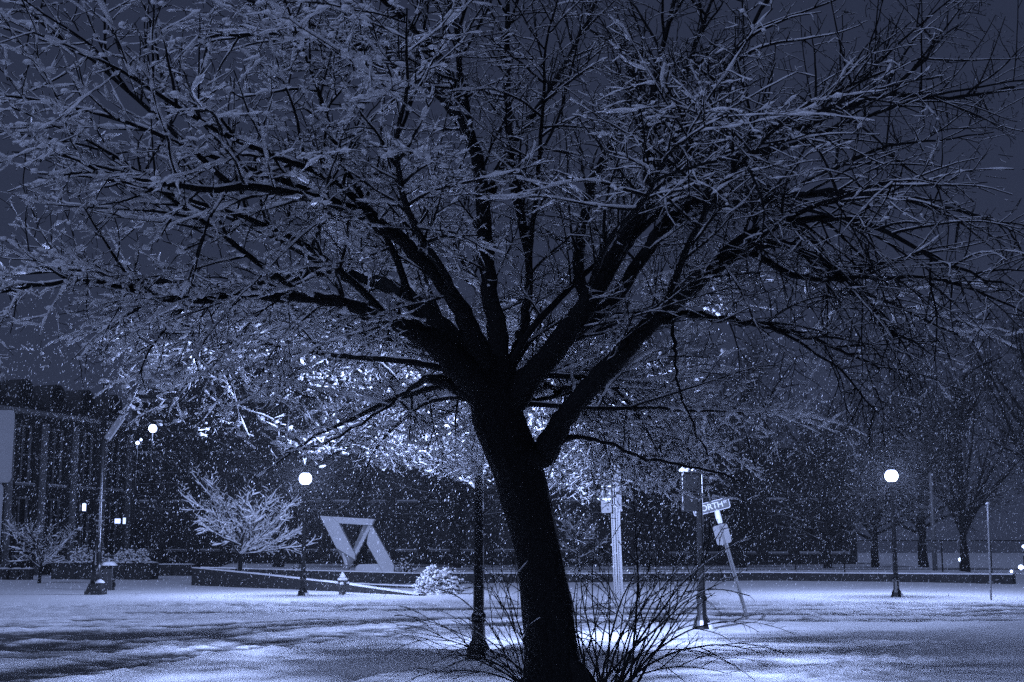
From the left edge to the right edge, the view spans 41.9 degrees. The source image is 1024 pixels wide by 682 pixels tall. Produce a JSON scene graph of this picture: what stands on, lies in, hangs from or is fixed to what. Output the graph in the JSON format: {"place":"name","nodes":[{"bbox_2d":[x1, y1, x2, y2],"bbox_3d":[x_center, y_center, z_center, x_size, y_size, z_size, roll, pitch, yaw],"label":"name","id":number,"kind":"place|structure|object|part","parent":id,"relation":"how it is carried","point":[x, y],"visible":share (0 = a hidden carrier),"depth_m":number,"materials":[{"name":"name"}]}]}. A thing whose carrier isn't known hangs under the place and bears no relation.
{"place":"outdoors","nodes":[
{"label":"outdoors","id":0,"kind":"place"},
{"bbox_2d":[0,600,1023,681],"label":"road","id":1,"kind":"structure","parent":0,"point":[100,654],"depth_m":26.31,"materials":[{"name":"snow"}]},
{"bbox_2d":[601,465,623,628],"bbox_3d":[2.079,4.235,27.405,0.426,3.390,0.268,-2,-9,0],"label":"pole","id":2,"kind":"object","parent":1,"relation":"on","point":[612,511],"visible":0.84,"depth_m":27.45,"materials":[{"name":"metal"}]},
{"bbox_2d":[693,498,748,619],"bbox_3d":[4.845,5.006,30.190,0.861,2.858,0.133,-14,-9,-2],"label":"street name sign","id":3,"kind":"object","parent":1,"relation":"on","point":[712,506],"visible":0.85,"depth_m":30.27,"materials":[{"name":"metal"}]},
{"bbox_2d":[0,553,1023,604],"bbox_3d":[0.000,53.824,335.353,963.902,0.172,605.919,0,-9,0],"label":"ground","id":4,"kind":"structure","parent":0,"point":[865,591],"depth_m":47.66,"materials":[{"name":"snow"}]},
{"bbox_2d":[0,567,10,579],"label":"stone block","id":5,"kind":"structure","parent":4,"relation":"on","point":[4,573],"depth_m":67.37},
{"bbox_2d":[9,567,21,579],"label":"stone block","id":6,"kind":"structure","parent":4,"relation":"on","point":[16,575],"depth_m":67.37,"materials":[{"name":"stone"}]},
{"bbox_2d":[20,567,33,579],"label":"stone block","id":7,"kind":"structure","parent":4,"relation":"on","point":[25,574],"depth_m":67.37,"materials":[{"name":"stone"}]},
{"bbox_2d":[2,516,82,582],"bbox_3d":[-21.739,9.561,61.228,3.708,3.395,4.098,0,-9,0],"label":"tree","id":8,"kind":"object","parent":4,"relation":"on","point":[46,557],"visible":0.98,"depth_m":61.10,"materials":[{"name":"grey plant"}]},
{"bbox_2d":[0,379,139,574],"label":"stone building","id":9,"kind":"structure","parent":4,"relation":"on","point":[57,405],"depth_m":85.19,"materials":[{"name":"grey stone"}]},
{"bbox_2d":[11,497,31,558],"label":"window","id":10,"kind":"structure","parent":9,"relation":"in","point":[21,509],"depth_m":81.62,"materials":[{"name":"glass"}]},
{"bbox_2d":[15,424,35,485],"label":"window","id":11,"kind":"structure","parent":9,"relation":"in","point":[23,468],"depth_m":82.26,"materials":[{"name":"glass"}]},
{"bbox_2d":[46,498,62,557],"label":"window","id":12,"kind":"structure","parent":9,"relation":"in","point":[53,514],"depth_m":84.54,"materials":[{"name":"glass"}]},
{"bbox_2d":[48,429,66,487],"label":"window","id":13,"kind":"structure","parent":9,"relation":"in","point":[56,446],"depth_m":85.10,"materials":[{"name":"glass"}]},
{"bbox_2d":[77,500,89,553],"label":"window","id":14,"kind":"structure","parent":9,"relation":"in","point":[80,517],"depth_m":87.33,"materials":[{"name":"glass"}]},
{"bbox_2d":[78,433,96,489],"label":"window","id":15,"kind":"structure","parent":9,"relation":"in","point":[85,480],"depth_m":87.93,"materials":[{"name":"glass"}]},
{"bbox_2d":[104,502,119,557],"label":"window","id":16,"kind":"structure","parent":9,"relation":"in","point":[112,512],"depth_m":90.06,"materials":[{"name":"glass"}]},
{"bbox_2d":[107,436,124,491],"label":"window","id":17,"kind":"structure","parent":9,"relation":"in","point":[115,462],"depth_m":90.76,"materials":[{"name":"glass"}]},
{"bbox_2d":[78,500,89,553],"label":"street lamp","id":18,"kind":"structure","parent":4,"relation":"on","point":[84,507],"depth_m":69.37,"materials":[{"name":"metal"}]},
{"bbox_2d":[67,543,110,563],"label":"snowy bush","id":19,"kind":"object","parent":4,"relation":"on","point":[87,557],"visible":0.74,"depth_m":66.55,"materials":[{"name":"snow"}]},
{"bbox_2d":[84,383,124,594],"bbox_3d":[-13.860,5.055,45.836,1.076,7.450,0.619,0,-9,0],"label":"tall pole","id":20,"kind":"object","parent":4,"relation":"on","point":[98,587],"visible":0.88,"depth_m":45.63,"materials":[{"name":"metal"}]},
{"bbox_2d":[51,561,158,579],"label":"stone planter","id":21,"kind":"object","parent":4,"relation":"on","point":[66,570],"visible":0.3,"depth_m":68.30,"materials":[{"name":"stone"}]},
{"bbox_2d":[102,562,117,589],"bbox_3d":[-15.180,8.903,50.388,0.540,1.190,0.480,0,-9,0],"label":"trash can","id":22,"kind":"object","parent":4,"relation":"on","point":[108,572],"visible":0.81,"depth_m":50.22,"materials":[{"name":"black paint"}]},
{"bbox_3d":[-15.180,8.948,50.188,0.320,0.800,0.020,0,-9,0],"label":"door","id":23,"kind":"part","parent":22,"relation":"part of","materials":[{"name":"paint"}]},
{"bbox_2d":[114,519,117,559],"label":"lit sign","id":24,"kind":"object","parent":4,"relation":"on","point":[116,521],"visible":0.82,"depth_m":83.71,"materials":[{"name":"metal"}]},
{"bbox_2d":[117,519,120,552],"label":"lit sign","id":25,"kind":"object","parent":4,"relation":"on","point":[118,533],"visible":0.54,"depth_m":83.71,"materials":[{"name":"metal"}]},
{"bbox_2d":[122,518,125,557],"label":"lit sign","id":26,"kind":"object","parent":4,"relation":"on","point":[124,521],"visible":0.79,"depth_m":83.71,"materials":[{"name":"metal"}]},
{"bbox_2d":[106,545,152,564],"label":"snowy bush","id":27,"kind":"object","parent":4,"relation":"on","point":[131,558],"visible":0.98,"depth_m":66.78,"materials":[{"name":"snow"}]},
{"bbox_2d":[132,441,138,547],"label":"distant lamp","id":28,"kind":"object","parent":4,"relation":"on","point":[137,443],"visible":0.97,"depth_m":85.43,"materials":[{"name":"metal"}]},
{"bbox_2d":[135,439,141,553],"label":"distant lamp","id":29,"kind":"object","parent":4,"relation":"on","point":[138,502],"visible":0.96,"depth_m":89.33,"materials":[{"name":"metal"}]},
{"bbox_2d":[146,424,156,556],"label":"distant lamp","id":30,"kind":"object","parent":4,"relation":"on","point":[152,427],"visible":0.94,"depth_m":85.58,"materials":[{"name":"metal"}]},
{"bbox_2d":[158,563,195,575],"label":"stone planter","id":31,"kind":"object","parent":4,"relation":"on","point":[170,569],"visible":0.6,"depth_m":77.89,"materials":[{"name":"stone"}]},
{"bbox_2d":[92,319,287,566],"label":"bare tree","id":32,"kind":"object","parent":4,"relation":"on","point":[199,449],"visible":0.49,"depth_m":91.00,"materials":[{"name":"white plant"}]},
{"bbox_2d":[178,464,320,570],"bbox_3d":[-11.468,7.772,57.783,5.761,4.869,6.293,6,-10,-32],"label":"tree","id":33,"kind":"object","parent":4,"relation":"on","point":[231,523],"visible":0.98,"depth_m":57.14,"materials":[{"name":"white plant"}]},
{"bbox_2d":[297,469,309,595],"bbox_3d":[-6.880,6.413,44.392,0.457,4.320,0.431,0,-9,0],"label":"street lamp","id":34,"kind":"object","parent":4,"relation":"on","point":[302,590],"visible":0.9,"depth_m":44.26,"materials":[{"name":"metal"}]},
{"bbox_2d":[191,567,426,595],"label":"retaining wall","id":35,"kind":"structure","parent":4,"relation":"on","point":[235,578],"depth_m":52.66,"materials":[{"name":"concrete"}]},
{"bbox_2d":[335,572,349,594],"bbox_3d":[-5.751,8.274,45.322,0.403,0.890,0.400,-8,-12,41],"label":"fire hydrant","id":36,"kind":"object","parent":4,"relation":"on","point":[342,583],"visible":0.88,"depth_m":45.24,"materials":[{"name":"metal"}]},
{"bbox_2d":[203,567,518,583],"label":"retaining wall","id":37,"kind":"structure","parent":4,"relation":"on","point":[388,577],"depth_m":59.18,"materials":[{"name":"stone"}]},
{"bbox_2d":[320,516,394,571],"bbox_3d":[-6.921,9.110,59.966,3.350,2.527,0.612,0,-9,0],"label":"sculpture","id":38,"kind":"object","parent":37,"relation":"on","point":[340,539],"visible":0.9,"depth_m":59.72,"materials":[{"name":"metal"}]},
{"bbox_2d":[129,357,612,566],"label":"long building","id":39,"kind":"structure","parent":4,"relation":"on","point":[178,544],"depth_m":99.27,"materials":[{"name":"brick"}]},
{"bbox_2d":[134,521,153,551],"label":"window","id":40,"kind":"structure","parent":39,"relation":"in","point":[142,525],"depth_m":99.34,"materials":[{"name":"glass"}]},
{"bbox_2d":[136,473,155,502],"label":"window","id":41,"kind":"structure","parent":39,"relation":"in","point":[142,499],"depth_m":99.86,"materials":[{"name":"glass"}]},
{"bbox_2d":[138,425,157,453],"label":"window","id":42,"kind":"structure","parent":39,"relation":"in","point":[146,438],"depth_m":100.42,"materials":[{"name":"glass"}]},
{"bbox_2d":[165,521,186,551],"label":"window","id":43,"kind":"structure","parent":39,"relation":"in","point":[177,542],"depth_m":99.32,"materials":[{"name":"glass"}]},
{"bbox_2d":[168,473,188,502],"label":"window","id":44,"kind":"structure","parent":39,"relation":"in","point":[173,490],"depth_m":99.86,"materials":[{"name":"glass"}]},
{"bbox_2d":[171,425,190,453],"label":"window","id":45,"kind":"structure","parent":39,"relation":"in","point":[188,431],"depth_m":100.44,"materials":[{"name":"glass"}]},
{"bbox_2d":[200,521,219,551],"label":"window","id":46,"kind":"structure","parent":39,"relation":"in","point":[206,544],"depth_m":99.27,"materials":[{"name":"glass"}]},
{"bbox_2d":[201,473,220,502],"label":"window","id":47,"kind":"structure","parent":39,"relation":"in","point":[206,496],"depth_m":99.88,"materials":[{"name":"glass"}]},
{"bbox_2d":[202,425,222,453],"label":"window","id":48,"kind":"structure","parent":39,"relation":"in","point":[211,452],"depth_m":100.37,"materials":[{"name":"glass"}]},
{"bbox_2d":[231,521,252,551],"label":"window","id":49,"kind":"structure","parent":39,"relation":"in","point":[233,550],"depth_m":99.15,"materials":[{"name":"glass"}]},
{"bbox_2d":[234,473,253,502],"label":"window","id":50,"kind":"structure","parent":39,"relation":"in","point":[241,483],"depth_m":99.88,"materials":[{"name":"glass"}]},
{"bbox_2d":[234,425,255,453],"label":"window","id":51,"kind":"structure","parent":39,"relation":"in","point":[239,446],"depth_m":100.39,"materials":[{"name":"glass"}]},
{"bbox_2d":[266,521,285,551],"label":"window","id":52,"kind":"structure","parent":39,"relation":"in","point":[273,535],"depth_m":99.32,"materials":[{"name":"glass"}]},
{"bbox_2d":[297,521,318,551],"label":"window","id":53,"kind":"structure","parent":39,"relation":"in","point":[311,527],"depth_m":99.32,"materials":[{"name":"glass"}]},
{"bbox_2d":[301,473,319,502],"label":"window","id":54,"kind":"structure","parent":39,"relation":"in","point":[304,482],"depth_m":99.81,"materials":[{"name":"glass"}]},
{"bbox_2d":[330,523,349,551],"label":"window","id":55,"kind":"structure","parent":39,"relation":"in","point":[345,526],"depth_m":99.37,"materials":[{"name":"glass"}]},
{"bbox_2d":[333,473,352,502],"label":"window","id":56,"kind":"structure","parent":39,"relation":"in","point":[343,499],"depth_m":99.86,"materials":[{"name":"glass"}]},
{"bbox_2d":[367,523,382,551],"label":"window","id":57,"kind":"structure","parent":39,"relation":"in","point":[379,530],"depth_m":99.39,"materials":[{"name":"glass"}]},
{"bbox_2d":[366,473,384,502],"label":"window","id":58,"kind":"structure","parent":39,"relation":"in","point":[380,485],"depth_m":99.88,"materials":[{"name":"glass"}]},
{"bbox_2d":[396,521,416,551],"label":"window","id":59,"kind":"structure","parent":39,"relation":"in","point":[406,534],"depth_m":99.32,"materials":[{"name":"glass"}]},
{"bbox_2d":[396,473,417,502],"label":"window","id":60,"kind":"structure","parent":39,"relation":"in","point":[411,499],"depth_m":99.83,"materials":[{"name":"glass"}]},
{"bbox_2d":[429,521,449,551],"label":"window","id":61,"kind":"structure","parent":39,"relation":"in","point":[438,536],"depth_m":99.32,"materials":[{"name":"glass"}]},
{"bbox_2d":[429,473,449,502],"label":"window","id":62,"kind":"structure","parent":39,"relation":"in","point":[443,486],"depth_m":99.86,"materials":[{"name":"glass"}]},
{"bbox_2d":[462,521,473,551],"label":"window","id":63,"kind":"structure","parent":39,"relation":"in","point":[467,528],"depth_m":99.32,"materials":[{"name":"glass"}]},
{"bbox_2d":[494,521,514,551],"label":"window","id":64,"kind":"structure","parent":39,"relation":"in","point":[506,533],"depth_m":99.32,"materials":[{"name":"glass"}]},
{"bbox_2d":[561,474,580,502],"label":"window","id":65,"kind":"structure","parent":39,"relation":"in","point":[574,500],"depth_m":99.78,"materials":[{"name":"glass"}]},
{"bbox_2d":[561,521,581,551],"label":"window","id":66,"kind":"structure","parent":39,"relation":"in","point":[564,537],"depth_m":99.27,"materials":[{"name":"glass"}]},
{"bbox_2d":[350,582,414,587],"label":"garden kerb","id":67,"kind":"structure","parent":4,"relation":"on","point":[389,585],"depth_m":53.46,"materials":[{"name":"stone"}]},
{"bbox_2d":[406,563,466,594],"bbox_3d":[-2.570,8.317,46.197,2.124,1.277,2.002,0,-9,0],"label":"snowy bush","id":68,"kind":"object","parent":4,"relation":"on","point":[430,579],"visible":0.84,"depth_m":45.88,"materials":[{"name":"snow"}]},
{"bbox_2d":[596,442,857,565],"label":"flat roofed building","id":69,"kind":"structure","parent":4,"relation":"on","point":[752,517],"depth_m":99.35,"materials":[{"name":"brick"}]},
{"bbox_2d":[633,522,653,554],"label":"window","id":70,"kind":"structure","parent":69,"relation":"in","point":[649,525],"depth_m":95.89,"materials":[{"name":"glass"}]},
{"bbox_2d":[633,470,654,497],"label":"window","id":71,"kind":"structure","parent":69,"relation":"in","point":[637,491],"depth_m":96.31,"materials":[{"name":"glass"}]},
{"bbox_2d":[669,467,683,498],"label":"window","id":72,"kind":"structure","parent":69,"relation":"in","point":[678,485],"depth_m":97.64,"materials":[{"name":"glass"}]},
{"bbox_2d":[668,522,690,553],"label":"window","id":73,"kind":"structure","parent":69,"relation":"in","point":[679,532],"depth_m":97.07,"materials":[{"name":"glass"}]},
{"bbox_2d":[702,469,720,498],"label":"window","id":74,"kind":"structure","parent":69,"relation":"in","point":[716,469],"depth_m":98.64,"materials":[{"name":"glass"}]},
{"bbox_2d":[703,522,723,553],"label":"window","id":75,"kind":"structure","parent":69,"relation":"in","point":[713,551],"depth_m":98.16,"materials":[{"name":"glass"}]},
{"bbox_2d":[742,523,756,553],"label":"window","id":76,"kind":"structure","parent":69,"relation":"in","point":[747,526],"depth_m":99.47,"materials":[{"name":"glass"}]},
{"bbox_2d":[766,469,785,500],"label":"window","id":77,"kind":"structure","parent":69,"relation":"in","point":[778,497],"depth_m":101.06,"materials":[{"name":"glass"}]},
{"bbox_2d":[768,523,788,553],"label":"window","id":78,"kind":"structure","parent":69,"relation":"in","point":[774,532],"depth_m":100.44,"materials":[{"name":"glass"}]},
{"bbox_2d":[799,470,817,500],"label":"window","id":79,"kind":"structure","parent":69,"relation":"in","point":[811,490],"depth_m":102.22,"materials":[{"name":"glass"}]},
{"bbox_2d":[800,523,819,553],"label":"window","id":80,"kind":"structure","parent":69,"relation":"in","point":[811,531],"depth_m":101.58,"materials":[{"name":"glass"}]},
{"bbox_2d":[829,471,847,500],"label":"window","id":81,"kind":"structure","parent":69,"relation":"in","point":[831,471],"depth_m":103.33,"materials":[{"name":"glass"}]},
{"bbox_2d":[831,524,850,553],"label":"window","id":82,"kind":"structure","parent":69,"relation":"in","point":[835,532],"depth_m":102.70,"materials":[{"name":"glass"}]},
{"bbox_2d":[566,571,1015,583],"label":"retaining wall","id":83,"kind":"structure","parent":4,"relation":"on","point":[976,578],"depth_m":60.75,"materials":[{"name":"concrete"}]},
{"bbox_2d":[888,467,903,596],"bbox_3d":[12.354,6.221,43.255,0.457,4.350,0.431,0,-9,0],"label":"street lamp","id":84,"kind":"object","parent":4,"relation":"on","point":[896,591],"visible":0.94,"depth_m":43.13,"materials":[{"name":"metal"}]},
{"bbox_2d":[814,350,1018,566],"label":"bare tree","id":85,"kind":"object","parent":4,"relation":"on","point":[919,523],"visible":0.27,"depth_m":93.92,"materials":[{"name":"brown plant"}]},
{"bbox_2d":[856,345,1023,571],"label":"bare tree","id":86,"kind":"object","parent":4,"relation":"on","point":[950,452],"visible":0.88,"depth_m":73.69,"materials":[{"name":"black plant"}]},
{"bbox_2d":[907,278,1023,494],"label":"bare tree","id":87,"kind":"object","parent":4,"relation":"on","point":[987,369],"visible":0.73,"depth_m":70.88,"materials":[{"name":"brown plant"}]},
{"bbox_2d":[986,502,991,599],"bbox_3d":[14.405,6.403,40.339,0.140,3.090,0.276,1,-9,0],"label":"pole","id":88,"kind":"object","parent":4,"relation":"on","point":[989,553],"visible":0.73,"depth_m":40.38,"materials":[{"name":"metal"}]},
{"bbox_2d":[0,254,1023,659],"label":"falling snow","id":89,"kind":"structure","parent":0,"point":[500,504],"depth_m":32.14,"materials":[{"name":"snow"}]},
{"bbox_2d":[0,0,1023,552],"label":"sky","id":90,"kind":"structure","parent":0,"point":[56,373],"materials":[{"name":"blue"}]},
{"bbox_2d":[222,561,970,573],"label":"lawn","id":91,"kind":"structure","parent":0,"point":[861,564],"depth_m":80.85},
{"bbox_2d":[287,563,310,572],"bbox_3d":[-9.724,10.310,60.484,1.099,0.635,1.016,6,-11,-35],"label":"sparse bush","id":92,"kind":"object","parent":91,"relation":"on","point":[294,567],"visible":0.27,"depth_m":60.41,"materials":[{"name":"white plant"}]},
{"bbox_2d":[201,263,411,566],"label":"bare tree","id":93,"kind":"object","parent":91,"relation":"on","point":[275,483],"visible":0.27,"depth_m":78.71,"materials":[{"name":"white plant"}]},
{"bbox_2d":[221,301,467,566],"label":"bare tree","id":94,"kind":"object","parent":91,"relation":"on","point":[363,500],"visible":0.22,"depth_m":86.99,"materials":[{"name":"white plant"}]},
{"bbox_2d":[395,554,416,571],"bbox_3d":[-4.765,10.035,59.936,1.288,0.956,1.292,0,-9,0],"label":"sparse bush","id":95,"kind":"object","parent":91,"relation":"on","point":[405,568],"visible":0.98,"depth_m":59.84,"materials":[{"name":"white plant"}]},
{"bbox_2d":[341,294,569,567],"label":"bare tree","id":96,"kind":"object","parent":91,"relation":"on","point":[458,488],"visible":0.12,"depth_m":83.41,"materials":[{"name":"white plant"}]},
{"bbox_2d":[435,286,644,532],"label":"bare tree","id":97,"kind":"object","parent":91,"relation":"on","point":[555,502],"visible":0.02,"depth_m":88.03,"materials":[{"name":"white plant"}]},
{"bbox_2d":[555,507,609,571],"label":"tree","id":98,"kind":"object","parent":91,"relation":"on","point":[580,529],"visible":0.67,"depth_m":69.10,"materials":[{"name":"white plant"}]},
{"bbox_2d":[565,320,754,566],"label":"bare tree","id":99,"kind":"object","parent":91,"relation":"on","point":[643,513],"visible":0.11,"depth_m":87.25,"materials":[{"name":"brown plant"}]},
{"bbox_2d":[653,314,804,567],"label":"bare tree","id":100,"kind":"object","parent":91,"relation":"on","point":[748,488],"visible":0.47,"depth_m":84.93,"materials":[{"name":"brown plant"}]},
{"bbox_2d":[452,540,1023,572],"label":"wire fence","id":101,"kind":"object","parent":91,"relation":"on","point":[844,550],"visible":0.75,"depth_m":65.67,"materials":[{"name":"black metal"}]},
{"bbox_2d":[738,385,921,567],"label":"bare tree","id":102,"kind":"object","parent":91,"relation":"on","point":[825,476],"visible":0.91,"depth_m":79.36,"materials":[{"name":"black plant"}]},
{"bbox_2d":[793,382,956,566],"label":"bare tree","id":103,"kind":"object","parent":91,"relation":"on","point":[874,533],"visible":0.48,"depth_m":83.33,"materials":[{"name":"brown plant"}]},
{"bbox_2d":[919,472,937,570],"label":"utility pole","id":104,"kind":"object","parent":91,"relation":"on","point":[932,513],"visible":0.85,"depth_m":69.30,"materials":[{"name":"wood"}]},
{"bbox_2d":[355,620,1023,681],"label":"pavement","id":105,"kind":"structure","parent":0,"point":[944,651],"depth_m":19.23,"materials":[{"name":"snow"}]},
{"bbox_2d":[385,527,546,681],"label":"bare shrub","id":106,"kind":"object","parent":105,"relation":"on","point":[515,678],"visible":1,"depth_m":14.51,"materials":[{"name":"black plant"}]},
{"bbox_2d":[465,444,494,659],"bbox_3d":[-0.469,2.570,19.028,0.740,4.090,0.740,0,-9,0],"label":"street lamp","id":107,"kind":"object","parent":105,"relation":"on","point":[478,602],"visible":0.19,"depth_m":18.88,"materials":[{"name":"metal"}]},
{"bbox_2d":[0,0,1023,681],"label":"bare tree","id":108,"kind":"object","parent":105,"relation":"on","point":[556,380],"visible":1,"depth_m":14.80,"materials":[{"name":"black plant"}]},
{"bbox_2d":[563,457,794,681],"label":"bare shrub","id":109,"kind":"object","parent":105,"relation":"on","point":[639,668],"visible":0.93,"depth_m":14.71,"materials":[{"name":"black plant"}]},
{"bbox_2d":[679,449,714,628],"bbox_3d":[3.592,3.883,26.074,0.631,3.670,0.415,0,-9,0],"label":"signal post","id":110,"kind":"object","parent":105,"relation":"on","point":[701,615],"visible":0.68,"depth_m":26.08,"materials":[{"name":"metal"}]},
{"label":"snow field","id":111,"kind":"structure","parent":0,"visible":0},
{"bbox_2d":[0,410,14,541],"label":"roadside sign","id":112,"kind":"object","parent":111,"relation":"on","point":[7,421],"visible":1,"depth_m":8.95,"materials":[{"name":"metal"}]}
]}

